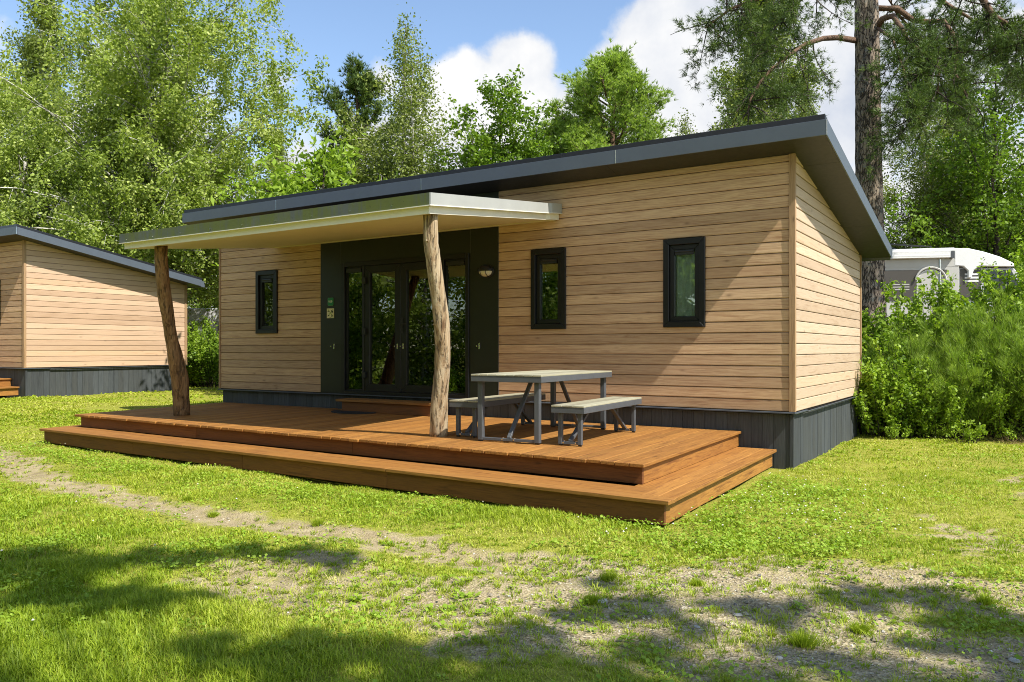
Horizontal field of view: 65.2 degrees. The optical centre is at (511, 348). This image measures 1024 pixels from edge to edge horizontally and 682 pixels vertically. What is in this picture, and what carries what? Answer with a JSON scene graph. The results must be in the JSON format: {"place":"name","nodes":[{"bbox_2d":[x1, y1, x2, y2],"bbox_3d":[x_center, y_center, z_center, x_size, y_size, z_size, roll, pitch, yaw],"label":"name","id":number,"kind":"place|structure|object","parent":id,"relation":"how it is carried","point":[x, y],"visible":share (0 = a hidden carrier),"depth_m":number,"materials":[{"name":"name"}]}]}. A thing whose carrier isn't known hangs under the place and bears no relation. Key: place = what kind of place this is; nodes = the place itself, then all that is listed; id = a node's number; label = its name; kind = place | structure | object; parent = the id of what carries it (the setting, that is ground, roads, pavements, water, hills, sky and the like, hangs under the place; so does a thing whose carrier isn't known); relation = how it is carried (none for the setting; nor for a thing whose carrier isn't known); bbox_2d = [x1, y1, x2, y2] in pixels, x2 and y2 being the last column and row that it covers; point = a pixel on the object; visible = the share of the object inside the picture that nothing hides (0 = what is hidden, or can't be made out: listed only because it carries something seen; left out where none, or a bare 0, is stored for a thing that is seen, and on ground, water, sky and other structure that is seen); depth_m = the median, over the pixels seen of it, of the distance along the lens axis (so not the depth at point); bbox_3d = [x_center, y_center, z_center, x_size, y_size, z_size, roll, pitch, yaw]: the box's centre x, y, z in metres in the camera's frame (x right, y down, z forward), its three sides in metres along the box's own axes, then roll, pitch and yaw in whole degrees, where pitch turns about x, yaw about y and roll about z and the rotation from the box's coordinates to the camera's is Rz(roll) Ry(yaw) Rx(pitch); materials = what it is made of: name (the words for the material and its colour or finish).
{"place":"outdoors","nodes":[
{"label":"outdoors","id":0,"kind":"place"},
{"bbox_2d":[0,382,1023,681],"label":"ground","id":1,"kind":"structure","parent":0,"point":[242,518],"depth_m":5.09,"materials":[{"name":"green plant"}]},
{"bbox_2d":[0,378,18,395],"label":"wooden deck","id":2,"kind":"structure","parent":1,"relation":"on","point":[7,388],"depth_m":19.13,"materials":[{"name":"brown wood"}]},
{"bbox_2d":[0,42,61,228],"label":"birch tree","id":3,"kind":"object","parent":1,"relation":"on","point":[3,65],"visible":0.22,"depth_m":34.48,"materials":[{"name":"green plant"}]},
{"bbox_2d":[0,108,87,237],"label":"pine tree","id":4,"kind":"object","parent":1,"relation":"on","point":[29,169],"visible":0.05,"depth_m":32.59,"materials":[{"name":"green plant"}]},
{"bbox_2d":[0,0,92,234],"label":"birch tree","id":5,"kind":"object","parent":1,"relation":"on","point":[29,48],"visible":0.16,"depth_m":37.53,"materials":[{"name":"green plant"}]},
{"bbox_2d":[0,63,104,237],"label":"birch tree","id":6,"kind":"object","parent":1,"relation":"on","point":[5,162],"visible":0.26,"depth_m":30.46,"materials":[{"name":"green plant"}]},
{"bbox_2d":[0,224,204,397],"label":"cabin","id":7,"kind":"object","parent":1,"relation":"on","point":[78,318],"visible":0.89,"depth_m":20.20,"materials":[{"name":"brown wood"}]},
{"bbox_2d":[0,280,0,325],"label":"window","id":8,"kind":"structure","parent":7,"relation":"in","point":[0,280],"depth_m":19.63,"materials":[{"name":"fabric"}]},
{"bbox_2d":[173,268,200,307],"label":"forest tree","id":9,"kind":"object","parent":1,"relation":"on","point":[192,303],"depth_m":40.90,"materials":[{"name":"green plant"}]},
{"bbox_2d":[0,0,374,323],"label":"birch tree","id":10,"kind":"object","parent":1,"relation":"on","point":[146,161],"visible":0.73,"depth_m":27.57,"materials":[{"name":"green plant"}]},
{"bbox_2d":[180,495,194,500],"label":"grass tuft","id":11,"kind":"object","parent":1,"relation":"on","point":[186,498],"visible":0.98,"depth_m":7.55,"materials":[{"name":"green plant"}]},
{"bbox_2d":[186,325,218,386],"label":"hedge shrub","id":12,"kind":"object","parent":1,"relation":"on","point":[212,355],"visible":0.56,"depth_m":24.23,"materials":[{"name":"green plant"}]},
{"bbox_2d":[186,325,218,386],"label":"hedge shrub","id":13,"kind":"object","parent":1,"relation":"on","point":[190,337],"visible":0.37,"depth_m":24.79,"materials":[{"name":"green plant"}]},
{"bbox_2d":[187,314,217,334],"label":"elder bush","id":14,"kind":"object","parent":1,"relation":"on","point":[203,321],"visible":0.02,"depth_m":29.89,"materials":[{"name":"green plant"}]},
{"bbox_2d":[187,308,218,340],"bbox_3d":[-12.120,-0.397,35.040,6.306,2.679,2.120,0,0,0],"label":"caravan","id":15,"kind":"object","parent":1,"relation":"on","point":[195,314],"visible":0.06,"depth_m":34.00,"materials":[{"name":"white metal"}]},
{"bbox_2d":[187,315,218,384],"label":"hedge shrub","id":16,"kind":"object","parent":1,"relation":"on","point":[208,324],"visible":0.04,"depth_m":25.85,"materials":[{"name":"green plant"}]},
{"bbox_2d":[187,277,218,307],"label":"forest tree","id":17,"kind":"object","parent":1,"relation":"on","point":[213,305],"depth_m":42.09,"materials":[{"name":"green plant"}]},
{"bbox_2d":[195,280,218,307],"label":"forest tree","id":18,"kind":"object","parent":1,"relation":"on","point":[213,300],"visible":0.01,"depth_m":40.70,"materials":[{"name":"green plant"}]},
{"bbox_2d":[205,511,221,517],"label":"grass tuft","id":19,"kind":"object","parent":1,"relation":"on","point":[212,514],"visible":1,"depth_m":6.94,"materials":[{"name":"green plant"}]},
{"bbox_2d":[262,129,295,184],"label":"birch tree","id":20,"kind":"object","parent":1,"relation":"on","point":[284,156],"visible":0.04,"depth_m":36.89,"materials":[{"name":"green plant"}]},
{"bbox_2d":[206,126,397,265],"bbox_3d":[-4.886,-2.119,21.205,5.185,7.684,5.766,0,0,7],"label":"walnut tree","id":21,"kind":"object","parent":1,"relation":"on","point":[330,177],"visible":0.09,"depth_m":20.55,"materials":[{"name":"green plant"}]},
{"bbox_2d":[310,517,327,526],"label":"grass tuft","id":22,"kind":"object","parent":1,"relation":"on","point":[316,522],"visible":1,"depth_m":6.51,"materials":[{"name":"green plant"}]},
{"bbox_2d":[294,50,401,191],"bbox_3d":[-5.800,-5.216,30.549,6.242,12.603,7.742,0,0,-27],"label":"pine tree","id":23,"kind":"object","parent":1,"relation":"on","point":[362,98],"visible":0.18,"depth_m":30.64,"materials":[{"name":"green plant"}]},
{"bbox_2d":[338,2,471,185],"bbox_3d":[-3.647,-5.310,27.179,7.446,13.401,7.552,0,0,-36],"label":"birch tree","id":24,"kind":"object","parent":1,"relation":"on","point":[410,161],"visible":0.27,"depth_m":27.48,"materials":[{"name":"green plant"}]},
{"bbox_2d":[39,402,776,524],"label":"wooden deck","id":25,"kind":"structure","parent":1,"relation":"on","point":[658,474],"depth_m":8.66,"materials":[{"name":"brown wood"}]},
{"bbox_2d":[331,410,375,413],"bbox_3d":[-2.561,0.995,12.529,0.860,0.014,0.330,0,0,33],"label":"door mat","id":26,"kind":"object","parent":25,"relation":"on","point":[346,412],"depth_m":12.41,"materials":[{"name":"rubber"}]},
{"bbox_2d":[336,398,430,415],"bbox_3d":[-1.911,0.906,12.506,1.980,0.196,0.367,0,0,33],"label":"door step","id":27,"kind":"object","parent":25,"relation":"on","point":[402,407],"depth_m":12.36,"materials":[{"name":"brown wood"}]},
{"bbox_2d":[449,393,545,437],"bbox_3d":[-0.138,0.793,9.800,0.375,0.418,1.728,0,0,29],"label":"bench","id":28,"kind":"object","parent":25,"relation":"on","point":[514,399],"visible":0.77,"depth_m":9.22,"materials":[{"name":"silver metal"}]},
{"bbox_2d":[471,370,611,444],"bbox_3d":[0.401,0.638,9.354,0.860,0.728,1.968,0,0,29],"label":"picnic table","id":29,"kind":"object","parent":25,"relation":"on","point":[539,377],"visible":0.96,"depth_m":8.71,"materials":[{"name":"grey metal"}]},
{"bbox_2d":[551,396,641,445],"bbox_3d":[0.984,0.793,8.973,0.375,0.418,1.728,0,0,29],"label":"bench","id":30,"kind":"object","parent":25,"relation":"on","point":[585,408],"visible":1,"depth_m":8.54,"materials":[{"name":"grey metal"}]},
{"bbox_2d":[425,138,479,170],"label":"beech tree","id":31,"kind":"object","parent":1,"relation":"on","point":[459,153],"visible":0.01,"depth_m":27.25,"materials":[{"name":"green plant"}]},
{"bbox_2d":[424,64,566,171],"bbox_3d":[-0.629,-4.272,26.979,6.155,9.917,6.601,0,0,33],"label":"beech tree","id":32,"kind":"object","parent":1,"relation":"on","point":[492,151],"visible":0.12,"depth_m":25.52,"materials":[{"name":"green plant"}]},
{"bbox_2d":[119,114,891,469],"bbox_3d":[-0.694,-0.511,12.969,11.497,4.186,7.889,0,0,33],"label":"cabin","id":33,"kind":"object","parent":1,"relation":"on","point":[707,280],"visible":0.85,"depth_m":10.82,"materials":[{"name":"brown wood"}]},
{"bbox_2d":[255,270,278,333],"bbox_3d":[-4.383,-0.836,14.375,0.560,1.125,0.100,0,0,33],"label":"window","id":34,"kind":"structure","parent":33,"relation":"in","point":[266,282],"depth_m":14.40,"materials":[{"name":"black glass"}]},
{"bbox_2d":[327,308,333,317],"bbox_3d":[-3.063,-0.599,13.497,0.164,0.164,0.010,0,0,33],"label":"pictogram sign","id":35,"kind":"object","parent":33,"relation":"attached to","point":[330,312],"visible":1,"depth_m":13.49,"materials":[{"name":"beige plastic"}]},
{"bbox_2d":[328,298,333,305],"bbox_3d":[-3.059,-0.794,13.494,0.128,0.132,0.012,0,0,33],"label":"number sign","id":36,"kind":"object","parent":33,"relation":"attached to","point":[330,301],"visible":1,"depth_m":13.49,"materials":[{"name":"green plastic"}]},
{"bbox_2d":[477,264,493,277],"bbox_3d":[-0.402,-1.139,11.728,0.270,0.200,0.115,0,0,33],"label":"wall lamp","id":37,"kind":"object","parent":33,"relation":"attached to","point":[485,271],"visible":1,"depth_m":11.69,"materials":[{"name":"beige plastic"}]},
{"bbox_2d":[531,247,566,328],"bbox_3d":[0.524,-0.836,11.227,0.560,1.125,0.100,0,0,33],"label":"window","id":38,"kind":"structure","parent":33,"relation":"in","point":[539,257],"depth_m":11.22,"materials":[{"name":"black glass"}]},
{"bbox_2d":[663,236,705,326],"bbox_3d":[2.207,-0.836,10.175,0.550,1.325,0.146,0,0,33],"label":"window","id":39,"kind":"structure","parent":33,"relation":"in","point":[684,259],"depth_m":10.20,"materials":[{"name":"black glass"}]},
{"bbox_2d":[0,440,1023,681],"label":"clover","id":40,"kind":"object","parent":1,"relation":"on","point":[661,650],"depth_m":5.85,"materials":[{"name":"green plant"}]},
{"bbox_2d":[505,110,562,158],"bbox_3d":[1.685,-3.740,26.700,5.293,8.529,5.677,0,0,-22],"label":"beech tree","id":41,"kind":"object","parent":1,"relation":"on","point":[533,136],"visible":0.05,"depth_m":26.57,"materials":[{"name":"green plant"}]},
{"bbox_2d":[52,490,1023,681],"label":"weeds","id":42,"kind":"object","parent":1,"relation":"on","point":[469,594],"visible":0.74,"depth_m":4.60,"materials":[{"name":"green plant"}]},
{"bbox_2d":[521,108,619,157],"bbox_3d":[2.090,-4.260,30.129,9.410,9.664,9.831,0,0,8],"label":"pine tree","id":43,"kind":"object","parent":1,"relation":"on","point":[549,130],"visible":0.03,"depth_m":29.49,"materials":[{"name":"green plant"}]},
{"bbox_2d":[574,591,606,605],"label":"grass tuft","id":44,"kind":"object","parent":1,"relation":"on","point":[593,597],"visible":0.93,"depth_m":4.57,"materials":[{"name":"green plant"}]},
{"bbox_2d":[598,569,623,581],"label":"grass tuft","id":45,"kind":"object","parent":1,"relation":"on","point":[607,575],"visible":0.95,"depth_m":5.00,"materials":[{"name":"green plant"}]},
{"bbox_2d":[537,38,685,151],"bbox_3d":[3.824,-5.380,28.871,11.113,11.717,10.638,0,0,33],"label":"tree","id":46,"kind":"object","parent":1,"relation":"on","point":[615,79],"visible":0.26,"depth_m":28.17,"materials":[{"name":"green plant"}]},
{"bbox_2d":[669,107,697,136],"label":"birch tree","id":47,"kind":"object","parent":1,"relation":"on","point":[684,128],"visible":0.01,"depth_m":30.93,"materials":[{"name":"green plant"}]},
{"bbox_2d":[686,577,707,586],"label":"grass tuft","id":48,"kind":"object","parent":1,"relation":"on","point":[696,583],"visible":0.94,"depth_m":4.92,"materials":[{"name":"green plant"}]},
{"bbox_2d":[733,613,742,616],"bbox_3d":[1.218,1.433,4.315,0.048,0.017,0.039,0,0,-21],"label":"stone","id":49,"kind":"object","parent":1,"relation":"on","point":[738,614],"visible":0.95,"depth_m":4.30,"materials":[{"name":"grey stone"}]},
{"bbox_2d":[707,0,830,130],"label":"birch tree","id":50,"kind":"object","parent":1,"relation":"on","point":[728,74],"visible":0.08,"depth_m":30.50,"materials":[{"name":"green plant"}]},
{"bbox_2d":[779,626,827,649],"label":"grass tuft","id":51,"kind":"object","parent":1,"relation":"on","point":[797,640],"visible":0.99,"depth_m":3.95,"materials":[{"name":"green plant"}]},
{"bbox_2d":[790,75,820,117],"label":"birch tree","id":52,"kind":"object","parent":1,"relation":"on","point":[803,114],"depth_m":35.81,"materials":[{"name":"green plant"}]},
{"bbox_2d":[669,0,1023,335],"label":"pine tree","id":53,"kind":"object","parent":1,"relation":"on","point":[927,56],"visible":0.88,"depth_m":16.17,"materials":[{"name":"green plant"}]},
{"bbox_2d":[845,620,875,634],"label":"grass tuft","id":54,"kind":"object","parent":1,"relation":"on","point":[855,627],"visible":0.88,"depth_m":4.08,"materials":[{"name":"green plant"}]},
{"bbox_2d":[862,314,917,423],"bbox_3d":[7.069,0.427,14.632,2.124,2.148,2.196,0,0,20],"label":"bramble shrub","id":55,"kind":"object","parent":1,"relation":"on","point":[880,319],"visible":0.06,"depth_m":14.49,"materials":[{"name":"green plant"}]},
{"bbox_2d":[857,328,923,434],"bbox_3d":[6.210,0.598,13.431,1.956,1.914,1.892,0,0,5],"label":"bramble shrub","id":56,"kind":"object","parent":1,"relation":"on","point":[882,342],"visible":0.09,"depth_m":13.09,"materials":[{"name":"green plant"}]},
{"bbox_2d":[851,337,934,436],"bbox_3d":[5.944,0.652,13.031,1.507,1.684,1.463,0,0,-11],"label":"willow shrub","id":57,"kind":"object","parent":1,"relation":"on","point":[869,376],"visible":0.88,"depth_m":12.76,"materials":[{"name":"green plant"}]},
{"bbox_2d":[881,420,913,439],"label":"weed plant","id":58,"kind":"object","parent":1,"relation":"on","point":[895,434],"visible":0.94,"depth_m":12.56,"materials":[{"name":"green plant"}]},
{"bbox_2d":[862,279,937,361],"bbox_3d":[7.443,-0.078,15.604,2.261,2.602,2.330,0,0,-14],"label":"willow shrub","id":59,"kind":"object","parent":1,"relation":"on","point":[869,328],"visible":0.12,"depth_m":15.35,"materials":[{"name":"green plant"}]},
{"bbox_2d":[877,370,951,437],"bbox_3d":[6.514,0.906,12.846,1.198,1.172,1.158,0,0,-33],"label":"bramble shrub","id":60,"kind":"object","parent":1,"relation":"on","point":[905,398],"visible":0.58,"depth_m":12.62,"materials":[{"name":"green plant"}]},
{"bbox_2d":[862,320,998,433],"bbox_3d":[6.978,0.502,13.696,2.304,2.108,2.397,0,0,10],"label":"broom shrub","id":61,"kind":"object","parent":1,"relation":"on","point":[918,347],"visible":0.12,"depth_m":13.59,"materials":[{"name":"green plant"}]},
{"bbox_2d":[920,423,948,438],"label":"weed plant","id":62,"kind":"object","parent":1,"relation":"on","point":[938,433],"visible":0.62,"depth_m":12.62,"materials":[{"name":"green plant"}]},
{"bbox_2d":[880,267,989,344],"bbox_3d":[8.060,-0.223,14.978,2.648,2.546,2.039,0,0,-42],"label":"willow shrub","id":63,"kind":"object","parent":1,"relation":"on","point":[947,293],"visible":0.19,"depth_m":14.71,"materials":[{"name":"green plant"}]},
{"bbox_2d":[898,359,973,439],"bbox_3d":[6.681,0.814,12.794,1.188,1.326,1.153,0,0,39],"label":"willow shrub","id":64,"kind":"object","parent":1,"relation":"on","point":[946,416],"visible":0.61,"depth_m":12.56,"materials":[{"name":"green plant"}]},
{"bbox_2d":[882,82,1005,248],"bbox_3d":[16.035,-5.013,30.416,6.180,11.123,6.268,0,0,24],"label":"birch tree","id":65,"kind":"object","parent":1,"relation":"on","point":[922,180],"visible":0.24,"depth_m":29.60,"materials":[{"name":"green plant"}]},
{"bbox_2d":[885,244,1017,323],"bbox_3d":[11.417,-1.423,22.908,7.714,3.216,2.370,0,0,12],"label":"camper","id":66,"kind":"object","parent":1,"relation":"on","point":[908,266],"visible":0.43,"depth_m":21.77,"materials":[{"name":"white metal"}]},
{"bbox_2d":[915,266,946,322],"bbox_3d":[11.412,-1.304,21.808,0.813,1.881,0.069,0,0,12],"label":"door","id":67,"kind":"structure","parent":66,"relation":"in","point":[921,274],"depth_m":21.84,"materials":[{"name":"white plastic"}]},
{"bbox_2d":[984,269,1017,299],"bbox_3d":[13.302,-1.704,21.527,1.137,0.880,0.012,0,0,12],"label":"side window","id":68,"kind":"structure","parent":66,"relation":"in","point":[994,272],"depth_m":21.56,"materials":[{"name":"grey glass"}]},
{"bbox_2d":[883,53,1023,272],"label":"beech tree","id":69,"kind":"object","parent":1,"relation":"on","point":[984,170],"visible":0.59,"depth_m":26.80,"materials":[{"name":"green plant"}]},
{"bbox_2d":[885,331,1023,437],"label":"broom shrub","id":70,"kind":"object","parent":1,"relation":"on","point":[970,378],"visible":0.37,"depth_m":12.53,"materials":[{"name":"green plant"}]},
{"bbox_2d":[916,298,995,354],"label":"willow shrub","id":71,"kind":"object","parent":1,"relation":"on","point":[939,322],"visible":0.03,"depth_m":13.98,"materials":[{"name":"green plant"}]},
{"bbox_2d":[906,47,1009,247],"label":"birch tree","id":72,"kind":"object","parent":1,"relation":"on","point":[953,132],"visible":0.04,"depth_m":41.71,"materials":[{"name":"green plant"}]},
{"bbox_2d":[941,415,987,443],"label":"weed plant","id":73,"kind":"object","parent":1,"relation":"on","point":[967,435],"visible":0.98,"depth_m":12.13,"materials":[{"name":"green plant"}]},
{"bbox_2d":[912,284,1023,369],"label":"broom shrub","id":74,"kind":"object","parent":1,"relation":"on","point":[974,326],"visible":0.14,"depth_m":13.35,"materials":[{"name":"green plant"}]},
{"bbox_2d":[935,313,1023,433],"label":"broom shrub","id":75,"kind":"object","parent":1,"relation":"on","point":[1002,370],"visible":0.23,"depth_m":12.56,"materials":[{"name":"green plant"}]},
{"bbox_2d":[938,271,1023,340],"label":"willow shrub","id":76,"kind":"object","parent":1,"relation":"on","point":[982,281],"visible":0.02,"depth_m":14.61,"materials":[{"name":"green plant"}]},
{"bbox_2d":[939,249,1023,329],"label":"willow shrub","id":77,"kind":"object","parent":1,"relation":"on","point":[1021,283],"visible":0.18,"depth_m":14.28,"materials":[{"name":"green plant"}]},
{"bbox_2d":[960,372,1011,435],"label":"bramble shrub","id":78,"kind":"object","parent":1,"relation":"on","point":[970,403],"visible":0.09,"depth_m":12.62,"materials":[{"name":"green plant"}]},
{"bbox_2d":[969,591,1003,605],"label":"grass tuft","id":79,"kind":"object","parent":1,"relation":"on","point":[985,600],"visible":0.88,"depth_m":4.55,"materials":[{"name":"green plant"}]},
{"bbox_2d":[962,345,1023,439],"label":"willow shrub","id":80,"kind":"object","parent":1,"relation":"on","point":[999,414],"visible":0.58,"depth_m":12.38,"materials":[{"name":"green plant"}]},
{"bbox_2d":[975,101,1023,260],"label":"beech tree","id":81,"kind":"object","parent":1,"relation":"on","point":[1012,162],"visible":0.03,"depth_m":31.38,"materials":[{"name":"green plant"}]},
{"bbox_2d":[975,135,1023,252],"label":"forest tree","id":82,"kind":"object","parent":1,"relation":"on","point":[1012,198],"visible":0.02,"depth_m":34.70,"materials":[{"name":"green plant"}]},
{"bbox_2d":[979,317,1023,418],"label":"broom shrub","id":83,"kind":"object","parent":1,"relation":"on","point":[1019,363],"visible":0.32,"depth_m":12.32,"materials":[{"name":"green plant"}]},
{"bbox_2d":[981,228,1023,328],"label":"willow shrub","id":84,"kind":"object","parent":1,"relation":"on","point":[1013,289],"visible":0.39,"depth_m":14.37,"materials":[{"name":"green plant"}]},
{"bbox_2d":[992,418,1023,440],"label":"weed plant","id":85,"kind":"object","parent":1,"relation":"on","point":[1009,431],"visible":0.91,"depth_m":12.36,"materials":[{"name":"green plant"}]},
{"bbox_2d":[1008,657,1020,663],"bbox_3d":[2.350,1.457,3.743,0.048,0.020,0.055,0,0,-3],"label":"stone","id":86,"kind":"object","parent":1,"relation":"on","point":[1013,660],"visible":0.98,"depth_m":3.73,"materials":[{"name":"grey stone"}]},
{"bbox_2d":[0,0,1023,306],"label":"sky","id":87,"kind":"structure","parent":0,"point":[470,40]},
{"bbox_2d":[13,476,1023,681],"bbox_3d":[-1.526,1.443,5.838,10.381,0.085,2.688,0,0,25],"label":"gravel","id":88,"kind":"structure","parent":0,"point":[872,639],"depth_m":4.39,"materials":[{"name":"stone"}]},
{"bbox_2d":[913,321,953,339],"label":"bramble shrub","id":89,"kind":"object","parent":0,"point":[915,326],"visible":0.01,"depth_m":14.45,"materials":[{"name":"green plant"}]},
{"bbox_2d":[861,425,1023,444],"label":"dry grass","id":90,"kind":"structure","parent":0,"point":[1003,440],"depth_m":12.43,"materials":[{"name":"plant"}]}
]}

